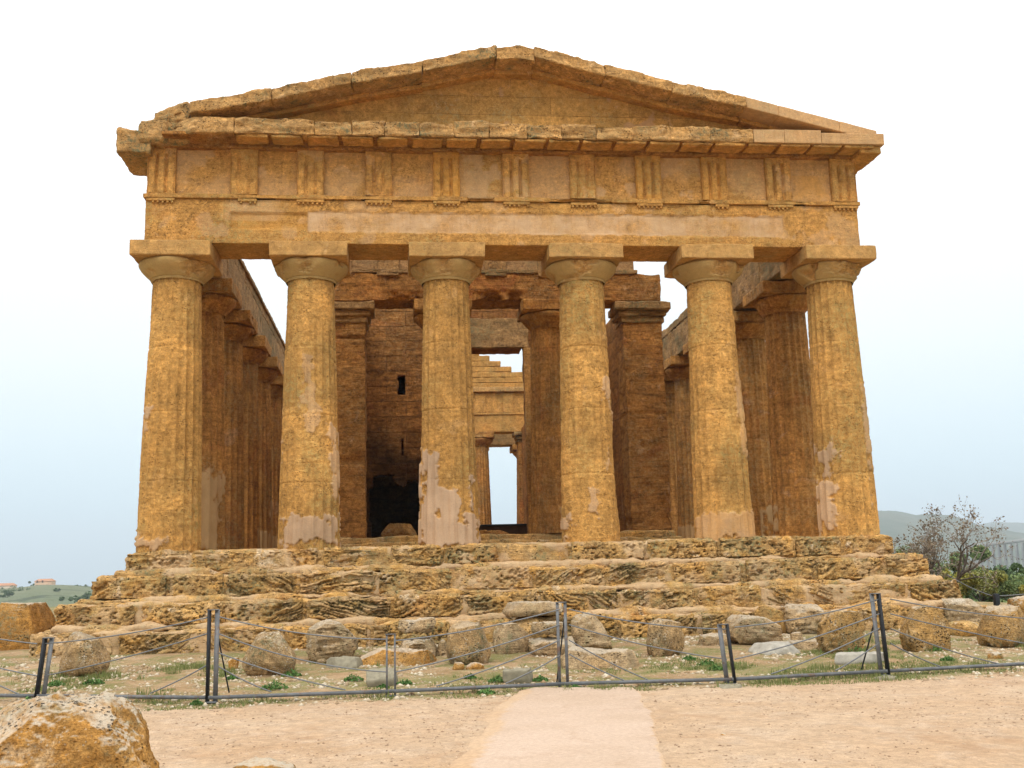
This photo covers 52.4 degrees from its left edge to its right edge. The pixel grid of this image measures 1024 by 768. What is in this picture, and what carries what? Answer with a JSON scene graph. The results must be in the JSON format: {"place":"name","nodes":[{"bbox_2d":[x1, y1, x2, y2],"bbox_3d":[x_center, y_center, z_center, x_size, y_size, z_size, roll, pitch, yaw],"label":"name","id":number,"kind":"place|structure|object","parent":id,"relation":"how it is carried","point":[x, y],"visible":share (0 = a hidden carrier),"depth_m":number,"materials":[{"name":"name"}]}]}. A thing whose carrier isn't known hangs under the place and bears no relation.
{"place":"outdoors","nodes":[
{"label":"outdoors","id":0,"kind":"place"},
{"bbox_2d":[0,585,92,606],"bbox_3d":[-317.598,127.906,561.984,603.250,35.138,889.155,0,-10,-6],"label":"hills","id":1,"kind":"structure","parent":0,"point":[48,595],"depth_m":523.54,"materials":[{"name":"green plant"}]},
{"bbox_2d":[0,591,14,597],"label":"shrub","id":2,"kind":"object","parent":1,"relation":"on","point":[8,593],"visible":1,"depth_m":495.09,"materials":[{"name":"green plant"}]},
{"bbox_2d":[0,583,16,588],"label":"house","id":3,"kind":"structure","parent":1,"relation":"on","point":[4,585],"depth_m":659.95,"materials":[{"name":"tile"}]},
{"bbox_2d":[10,585,30,591],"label":"shrub","id":4,"kind":"object","parent":1,"relation":"on","point":[19,589],"visible":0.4,"depth_m":566.37,"materials":[{"name":"green plant"}]},
{"bbox_2d":[34,579,55,584],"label":"house","id":5,"kind":"structure","parent":1,"relation":"on","point":[45,582],"depth_m":669.66,"materials":[{"name":"tile"}]},
{"bbox_2d":[0,601,1023,767],"bbox_3d":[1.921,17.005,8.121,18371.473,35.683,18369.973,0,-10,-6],"label":"ground","id":6,"kind":"structure","parent":0,"point":[1005,746],"depth_m":11.99,"materials":[{"name":"soil"}]},
{"bbox_2d":[0,602,55,650],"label":"boulder","id":7,"kind":"object","parent":6,"relation":"on","point":[22,622],"visible":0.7,"depth_m":22.65,"materials":[{"name":"orange stone"}]},
{"bbox_2d":[47,679,64,686],"bbox_3d":[-7.057,4.623,16.101,0.302,0.113,0.208,0,-10,-6],"label":"weed","id":8,"kind":"object","parent":6,"relation":"on","point":[57,683],"visible":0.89,"depth_m":16.06,"materials":[{"name":"green plant"}]},
{"bbox_2d":[59,596,79,602],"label":"shrub","id":9,"kind":"object","parent":6,"relation":"on","point":[69,599],"visible":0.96,"depth_m":379.16,"materials":[{"name":"green plant"}]},
{"bbox_2d":[0,691,159,767],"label":"boulder","id":10,"kind":"object","parent":6,"relation":"on","point":[105,729],"visible":1,"depth_m":7.45,"materials":[{"name":"orange stone"}]},
{"bbox_2d":[73,591,91,599],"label":"shrub","id":11,"kind":"object","parent":6,"relation":"on","point":[86,595],"visible":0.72,"depth_m":390.14,"materials":[{"name":"green plant"}]},
{"bbox_2d":[59,631,110,676],"bbox_3d":[-7.132,4.548,17.412,0.761,0.823,0.657,0,-10,-6],"label":"boulder","id":12,"kind":"object","parent":6,"relation":"on","point":[79,654],"visible":0.84,"depth_m":17.19,"materials":[{"name":"stone"}]},
{"bbox_2d":[82,678,104,684],"bbox_3d":[-6.488,4.603,16.154,0.341,0.136,0.229,0,-10,-6],"label":"weed","id":13,"kind":"object","parent":6,"relation":"on","point":[92,682],"visible":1,"depth_m":16.12,"materials":[{"name":"green plant"}]},
{"bbox_2d":[189,699,202,704],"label":"weed","id":14,"kind":"object","parent":6,"relation":"on","point":[197,702],"visible":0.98,"depth_m":13.84,"materials":[{"name":"green plant"}]},
{"bbox_2d":[227,675,238,679],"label":"weed","id":15,"kind":"object","parent":6,"relation":"on","point":[231,677],"visible":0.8,"depth_m":16.42,"materials":[{"name":"green plant"}]},
{"bbox_2d":[228,657,238,669],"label":"rock","id":16,"kind":"object","parent":6,"relation":"on","point":[234,663],"visible":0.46,"depth_m":17.74,"materials":[{"name":"orange stone"}]},
{"bbox_2d":[233,757,295,767],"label":"boulder","id":17,"kind":"object","parent":6,"relation":"on","point":[257,762],"visible":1,"depth_m":8.72,"materials":[{"name":"beige stone"}]},
{"bbox_2d":[242,631,295,675],"bbox_3d":[-3.957,4.427,17.049,0.855,0.750,0.699,0,-10,-6],"label":"boulder","id":18,"kind":"object","parent":6,"relation":"on","point":[275,641],"visible":0.88,"depth_m":16.79,"materials":[{"name":"stone"}]},
{"bbox_2d":[260,679,288,690],"bbox_3d":[-3.466,4.387,15.194,0.387,0.161,0.296,-5,-11,21],"label":"weed","id":19,"kind":"object","parent":6,"relation":"on","point":[268,685],"visible":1,"depth_m":15.16,"materials":[{"name":"green plant"}]},
{"bbox_2d":[281,669,301,676],"bbox_3d":[-3.517,4.606,16.612,0.341,0.148,0.230,0,-10,-6],"label":"weed","id":20,"kind":"object","parent":6,"relation":"on","point":[293,674],"visible":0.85,"depth_m":16.58,"materials":[{"name":"green plant"}]},
{"bbox_2d":[305,619,357,663],"bbox_3d":[-3.258,4.675,18.841,0.952,0.844,1.166,0,-10,-6],"label":"stone block","id":21,"kind":"object","parent":6,"relation":"on","point":[321,649],"depth_m":18.36,"materials":[{"name":"beige stone"}]},
{"bbox_2d":[326,656,362,668],"bbox_3d":[-2.852,4.788,17.713,0.622,0.323,0.602,0,-10,-6],"label":"stone slab","id":22,"kind":"object","parent":6,"relation":"on","point":[349,661],"depth_m":17.53,"materials":[{"name":"stone"}]},
{"bbox_2d":[343,674,363,681],"bbox_3d":[-2.407,4.457,15.829,0.332,0.140,0.219,0,-10,-6],"label":"weed","id":23,"kind":"object","parent":6,"relation":"on","point":[353,678],"visible":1,"depth_m":15.80,"materials":[{"name":"green plant"}]},
{"bbox_2d":[366,667,397,686],"bbox_3d":[-1.924,4.370,15.425,0.470,0.321,0.456,0,-10,-6],"label":"concrete base","id":24,"kind":"object","parent":6,"relation":"on","point":[375,679],"visible":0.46,"depth_m":15.26,"materials":[{"name":"grey concrete"}]},
{"bbox_2d":[376,683,389,688],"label":"weed","id":25,"kind":"object","parent":6,"relation":"on","point":[383,685],"visible":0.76,"depth_m":14.91,"materials":[{"name":"green plant"}]},
{"bbox_2d":[360,648,436,665],"bbox_3d":[-1.973,4.851,18.160,1.399,0.500,0.814,0,-10,-6],"label":"stone slab","id":26,"kind":"object","parent":6,"relation":"on","point":[408,657],"depth_m":17.92,"materials":[{"name":"stone"}]},
{"bbox_2d":[396,678,412,684],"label":"weed","id":27,"kind":"object","parent":6,"relation":"on","point":[407,681],"visible":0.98,"depth_m":15.32,"materials":[{"name":"green plant"}]},
{"bbox_2d":[399,636,436,656],"bbox_3d":[-1.709,4.817,18.912,0.744,0.418,0.774,0,-10,-6],"label":"stone block","id":28,"kind":"object","parent":6,"relation":"on","point":[429,644],"depth_m":18.66,"materials":[{"name":"beige stone"}]},
{"bbox_2d":[397,617,435,633],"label":"stone block","id":29,"kind":"structure","parent":28,"relation":"on","point":[423,625],"depth_m":18.80,"materials":[{"name":"beige stone"}]},
{"bbox_2d":[437,639,446,655],"bbox_3d":[-1.245,4.840,18.992,0.222,0.369,0.164,2,-11,-17],"label":"rock","id":30,"kind":"object","parent":6,"relation":"on","point":[441,648],"visible":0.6,"depth_m":18.93,"materials":[{"name":"stone"}]},
{"bbox_2d":[452,662,464,669],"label":"rock","id":31,"kind":"object","parent":6,"relation":"on","point":[458,666],"visible":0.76,"depth_m":16.99,"materials":[{"name":"orange stone"}]},
{"bbox_2d":[446,621,490,664],"bbox_3d":[-0.739,4.471,17.939,0.791,0.782,0.599,0,-10,-6],"label":"boulder","id":32,"kind":"object","parent":6,"relation":"on","point":[462,643],"visible":0.82,"depth_m":17.70,"materials":[{"name":"stone"}]},
{"bbox_2d":[464,673,476,678],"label":"weed","id":33,"kind":"object","parent":6,"relation":"on","point":[472,677],"visible":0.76,"depth_m":15.85,"materials":[{"name":"green plant"}]},
{"bbox_2d":[465,662,483,669],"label":"rock","id":34,"kind":"object","parent":6,"relation":"on","point":[474,665],"visible":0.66,"depth_m":17.02,"materials":[{"name":"orange stone"}]},
{"bbox_2d":[476,687,495,694],"bbox_3d":[-0.351,4.200,14.244,0.278,0.114,0.184,0,-10,-6],"label":"weed","id":35,"kind":"object","parent":6,"relation":"on","point":[485,691],"visible":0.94,"depth_m":14.21,"materials":[{"name":"green plant"}]},
{"bbox_2d":[487,674,502,682],"bbox_3d":[-0.210,4.351,15.388,0.318,0.133,0.211,0,-10,-6],"label":"weed","id":36,"kind":"object","parent":6,"relation":"on","point":[496,677],"visible":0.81,"depth_m":15.36,"materials":[{"name":"green plant"}]},
{"bbox_2d":[29,45,986,656],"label":"temple","id":37,"kind":"structure","parent":6,"relation":"on","point":[421,235],"depth_m":24.10,"materials":[{"name":"stone"}]},
{"bbox_2d":[381,523,416,536],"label":"stone block","id":38,"kind":"structure","parent":37,"relation":"on","point":[396,529],"depth_m":31.33,"materials":[{"name":"brown stone"}]},
{"bbox_2d":[479,530,508,533],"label":"stone slab","id":39,"kind":"structure","parent":37,"relation":"on","point":[492,532],"depth_m":31.42,"materials":[{"name":"brown stone"}]},
{"bbox_2d":[479,524,526,533],"bbox_3d":[-0.799,4.697,32.922,2.560,0.505,0.170,0,-10,-6],"label":"barrier","id":40,"kind":"object","parent":37,"relation":"on","point":[515,528],"visible":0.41,"depth_m":32.97,"materials":[{"name":"metal"}]},
{"bbox_2d":[754,605,786,633],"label":"stone block","id":41,"kind":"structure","parent":37,"relation":"on","point":[771,613],"depth_m":21.41,"materials":[{"name":"beige stone"}]},
{"bbox_2d":[492,623,529,653],"bbox_3d":[-0.016,4.760,19.425,0.709,0.616,0.880,0,-10,-6],"label":"stone block","id":42,"kind":"object","parent":6,"relation":"on","point":[506,632],"depth_m":19.12,"materials":[{"name":"beige stone"}]},
{"bbox_2d":[0,593,1023,703],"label":"fence","id":43,"kind":"object","parent":6,"relation":"on","point":[215,697],"visible":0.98,"depth_m":14.55,"materials":[{"name":"metal"}]},
{"bbox_2d":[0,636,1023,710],"bbox_3d":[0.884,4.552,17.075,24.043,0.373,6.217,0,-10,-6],"label":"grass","id":44,"kind":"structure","parent":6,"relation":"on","point":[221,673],"depth_m":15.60,"materials":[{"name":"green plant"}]},
{"bbox_2d":[0,628,1023,710],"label":"gravel","id":45,"kind":"structure","parent":6,"relation":"on","point":[134,674],"depth_m":16.23,"materials":[{"name":"beige gravel"}]},
{"bbox_2d":[503,667,532,683],"bbox_3d":[0.094,4.325,15.333,0.483,0.282,0.403,0,-10,-6],"label":"concrete base","id":46,"kind":"object","parent":6,"relation":"on","point":[511,674],"visible":0.59,"depth_m":15.16,"materials":[{"name":"grey concrete"}]},
{"bbox_2d":[515,616,546,637],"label":"stone block","id":47,"kind":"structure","parent":6,"relation":"on","point":[525,624],"depth_m":20.98,"materials":[{"name":"beige stone"}]},
{"bbox_2d":[502,601,562,619],"bbox_3d":[0.421,4.611,21.248,1.203,0.377,0.723,0,-10,-6],"label":"stone slab","id":48,"kind":"object","parent":47,"relation":"on","point":[514,610],"depth_m":20.97,"materials":[{"name":"beige stone"}]},
{"bbox_2d":[532,675,547,681],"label":"weed","id":49,"kind":"object","parent":6,"relation":"on","point":[539,678],"visible":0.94,"depth_m":15.46,"materials":[{"name":"green plant"}]},
{"bbox_2d":[528,636,575,655],"bbox_3d":[0.718,4.817,19.032,0.831,0.387,0.821,0,-10,-6],"label":"stone block","id":50,"kind":"object","parent":6,"relation":"on","point":[538,643],"depth_m":18.68,"materials":[{"name":"beige stone"}]},
{"bbox_2d":[531,621,567,635],"bbox_3d":[0.686,4.487,19.100,0.682,0.274,0.594,0,-10,-6],"label":"stone block","id":51,"kind":"object","parent":50,"relation":"on","point":[538,626],"depth_m":18.88,"materials":[{"name":"beige stone"}]},
{"bbox_2d":[571,612,612,648],"bbox_3d":[1.471,4.663,19.460,0.787,0.797,0.663,0,-10,-6],"label":"stone block","id":52,"kind":"object","parent":6,"relation":"on","point":[583,638],"depth_m":19.21,"materials":[{"name":"beige stone"}]},
{"bbox_2d":[561,646,639,669],"bbox_3d":[1.444,4.610,17.165,1.324,0.560,1.109,0,-10,-6],"label":"stone slab","id":53,"kind":"object","parent":6,"relation":"on","point":[626,658],"depth_m":16.79,"materials":[{"name":"beige stone"}]},
{"bbox_2d":[646,618,684,656],"bbox_3d":[2.702,4.531,18.453,0.683,0.760,0.662,0,-10,-6],"label":"boulder","id":54,"kind":"object","parent":6,"relation":"on","point":[669,638],"visible":0.85,"depth_m":18.23,"materials":[{"name":"stone"}]},
{"bbox_2d":[682,655,696,660],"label":"weed","id":55,"kind":"object","parent":6,"relation":"on","point":[690,657],"visible":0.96,"depth_m":17.49,"materials":[{"name":"green plant"}]},
{"bbox_2d":[697,659,715,665],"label":"weed","id":56,"kind":"object","parent":6,"relation":"on","point":[703,662],"visible":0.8,"depth_m":16.84,"materials":[{"name":"green plant"}]},
{"bbox_2d":[698,633,727,645],"bbox_3d":[3.810,4.875,19.707,0.575,0.314,0.507,0,-10,-6],"label":"rock","id":57,"kind":"object","parent":6,"relation":"on","point":[709,639],"visible":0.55,"depth_m":19.53,"materials":[{"name":"stone"}]},
{"bbox_2d":[707,664,722,670],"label":"weed","id":58,"kind":"object","parent":6,"relation":"on","point":[715,667],"visible":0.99,"depth_m":16.17,"materials":[{"name":"green plant"}]},
{"bbox_2d":[719,684,741,688],"bbox_3d":[2.991,4.170,14.268,0.355,0.121,0.258,1,-11,-14],"label":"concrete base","id":59,"kind":"object","parent":6,"relation":"on","point":[725,686],"visible":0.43,"depth_m":14.20,"materials":[{"name":"concrete"}]},
{"bbox_2d":[723,614,782,644],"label":"boulder","id":60,"kind":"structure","parent":6,"relation":"on","point":[750,635],"depth_m":19.48,"materials":[{"name":"beige stone"}]},
{"bbox_2d":[748,641,800,654],"bbox_3d":[4.678,4.725,18.437,0.871,0.308,0.714,0,-10,-6],"label":"stone slab","id":61,"kind":"object","parent":6,"relation":"on","point":[757,647],"depth_m":18.22,"materials":[{"name":"stone"}]},
{"bbox_2d":[790,632,802,639],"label":"rock","id":62,"kind":"object","parent":6,"relation":"on","point":[796,636],"visible":0.6,"depth_m":20.02,"materials":[{"name":"stone"}]},
{"bbox_2d":[783,640,817,648],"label":"stone slab","id":63,"kind":"object","parent":6,"relation":"on","point":[810,644],"depth_m":18.92,"materials":[{"name":"beige stone"}]},
{"bbox_2d":[780,603,823,633],"bbox_3d":[5.995,4.903,21.572,0.869,0.717,0.780,0,-10,-6],"label":"stone block","id":64,"kind":"object","parent":6,"relation":"on","point":[808,625],"depth_m":21.26,"materials":[{"name":"beige stone"}]},
{"bbox_2d":[815,610,865,653],"bbox_3d":[5.757,4.416,18.394,0.786,0.842,0.640,3,-11,-22],"label":"boulder","id":65,"kind":"object","parent":6,"relation":"on","point":[829,622],"visible":0.8,"depth_m":18.16,"materials":[{"name":"stone"}]},
{"bbox_2d":[847,643,865,651],"bbox_3d":[5.952,4.582,18.091,0.451,0.205,0.289,0,-10,-6],"label":"weed","id":66,"kind":"object","parent":6,"relation":"on","point":[855,648],"visible":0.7,"depth_m":18.04,"materials":[{"name":"green plant"}]},
{"bbox_2d":[834,651,883,664],"bbox_3d":[5.607,4.461,16.853,0.955,0.252,0.505,0,-10,-6],"label":"concrete slab","id":67,"kind":"object","parent":6,"relation":"on","point":[844,658],"depth_m":16.65,"materials":[{"name":"grey concrete"}]},
{"bbox_2d":[874,675,895,679],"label":"rock","id":68,"kind":"object","parent":6,"relation":"on","point":[892,676],"visible":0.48,"depth_m":14.66,"materials":[{"name":"stone"}]},
{"bbox_2d":[894,544,911,553],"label":"shrub","id":69,"kind":"object","parent":6,"relation":"on","point":[898,551],"visible":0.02,"depth_m":40.52,"materials":[{"name":"green plant"}]},
{"bbox_2d":[899,605,950,651],"bbox_3d":[7.242,4.319,18.253,0.843,0.867,0.552,0,-10,-6],"label":"boulder","id":70,"kind":"object","parent":6,"relation":"on","point":[935,635],"visible":0.84,"depth_m":18.07,"materials":[{"name":"stone"}]},
{"bbox_2d":[925,646,942,650],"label":"weed","id":71,"kind":"object","parent":6,"relation":"on","point":[936,649],"visible":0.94,"depth_m":17.94,"materials":[{"name":"green plant"}]},
{"bbox_2d":[908,550,966,587],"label":"shrub","id":72,"kind":"object","parent":6,"relation":"on","point":[954,569],"visible":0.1,"depth_m":41.18,"materials":[{"name":"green plant"}]},
{"bbox_2d":[940,655,955,660],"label":"weed","id":73,"kind":"object","parent":6,"relation":"on","point":[948,657],"visible":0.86,"depth_m":16.62,"materials":[{"name":"green plant"}]},
{"bbox_2d":[892,496,1022,592],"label":"tree","id":74,"kind":"object","parent":6,"relation":"on","point":[926,551],"visible":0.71,"depth_m":38.11,"materials":[{"name":"grey plant"}]},
{"bbox_2d":[949,621,978,636],"bbox_3d":[8.938,4.879,20.662,0.643,0.342,0.698,0,-10,-6],"label":"stone slab","id":75,"kind":"object","parent":6,"relation":"on","point":[970,626],"depth_m":20.41,"materials":[{"name":"orange stone"}]},
{"bbox_2d":[950,544,1004,601],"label":"tree","id":76,"kind":"object","parent":6,"relation":"on","point":[987,553],"visible":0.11,"depth_m":85.75,"materials":[{"name":"green plant"}]},
{"bbox_2d":[939,566,1023,601],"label":"shrub","id":77,"kind":"object","parent":6,"relation":"on","point":[979,584],"visible":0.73,"depth_m":39.41,"materials":[{"name":"green plant"}]},
{"bbox_2d":[947,574,1023,605],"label":"fence","id":78,"kind":"object","parent":6,"relation":"on","point":[996,599],"visible":0.48,"depth_m":25.55,"materials":[{"name":"metal"}]},
{"bbox_2d":[965,572,1023,601],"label":"shrub","id":79,"kind":"object","parent":6,"relation":"on","point":[1007,587],"visible":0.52,"depth_m":39.09,"materials":[{"name":"green plant"}]},
{"bbox_2d":[987,652,1003,658],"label":"rock","id":80,"kind":"object","parent":6,"relation":"on","point":[994,655],"visible":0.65,"depth_m":16.81,"materials":[{"name":"beige stone"}]},
{"bbox_2d":[969,539,1023,575],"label":"viaduct","id":81,"kind":"object","parent":6,"relation":"on","point":[1016,542],"visible":0.27,"depth_m":1027.25,"materials":[{"name":"concrete"}]},
{"bbox_2d":[973,562,1023,596],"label":"shrub","id":82,"kind":"object","parent":6,"relation":"on","point":[1014,566],"visible":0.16,"depth_m":44.93,"materials":[{"name":"green plant"}]},
{"bbox_2d":[977,604,1023,647],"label":"boulder","id":83,"kind":"object","parent":6,"relation":"on","point":[1007,628],"visible":0.92,"depth_m":18.55,"materials":[{"name":"stone"}]},
{"bbox_2d":[989,564,1014,601],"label":"tree","id":84,"kind":"object","parent":6,"relation":"on","point":[1009,571],"visible":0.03,"depth_m":97.06,"materials":[{"name":"green plant"}]},
{"bbox_2d":[1007,596,1023,613],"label":"rock","id":85,"kind":"object","parent":6,"relation":"on","point":[1016,601],"visible":0.42,"depth_m":23.24,"materials":[{"name":"beige stone"}]},
{"bbox_2d":[0,0,1023,586],"label":"sky","id":86,"kind":"structure","parent":0,"point":[939,308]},
{"bbox_2d":[449,687,665,767],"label":"path","id":87,"kind":"structure","parent":0,"point":[554,727],"depth_m":10.53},
{"bbox_2d":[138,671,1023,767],"bbox_3d":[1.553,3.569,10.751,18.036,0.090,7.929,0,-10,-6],"label":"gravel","id":88,"kind":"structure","parent":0,"point":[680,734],"depth_m":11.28,"materials":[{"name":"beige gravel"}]},
{"bbox_2d":[878,511,1023,573],"bbox_3d":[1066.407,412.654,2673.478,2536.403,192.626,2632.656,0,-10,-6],"label":"hills","id":89,"kind":"structure","parent":0,"point":[893,524],"depth_m":2146.91,"materials":[{"name":"grey"}]},
{"bbox_2d":[941,598,984,622],"bbox_3d":[9.589,4.909,22.244,1.001,0.672,0.803,0,-10,-6],"label":"stone slab","id":90,"kind":"object","parent":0,"point":[966,604],"depth_m":21.91,"materials":[{"name":"beige stone"}]},
{"bbox_2d":[982,522,1023,532],"bbox_3d":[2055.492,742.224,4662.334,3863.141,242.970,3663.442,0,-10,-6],"label":"hills","id":91,"kind":"structure","parent":0,"point":[1016,527],"depth_m":4289.58,"materials":[{"name":"grey"}]}
]}

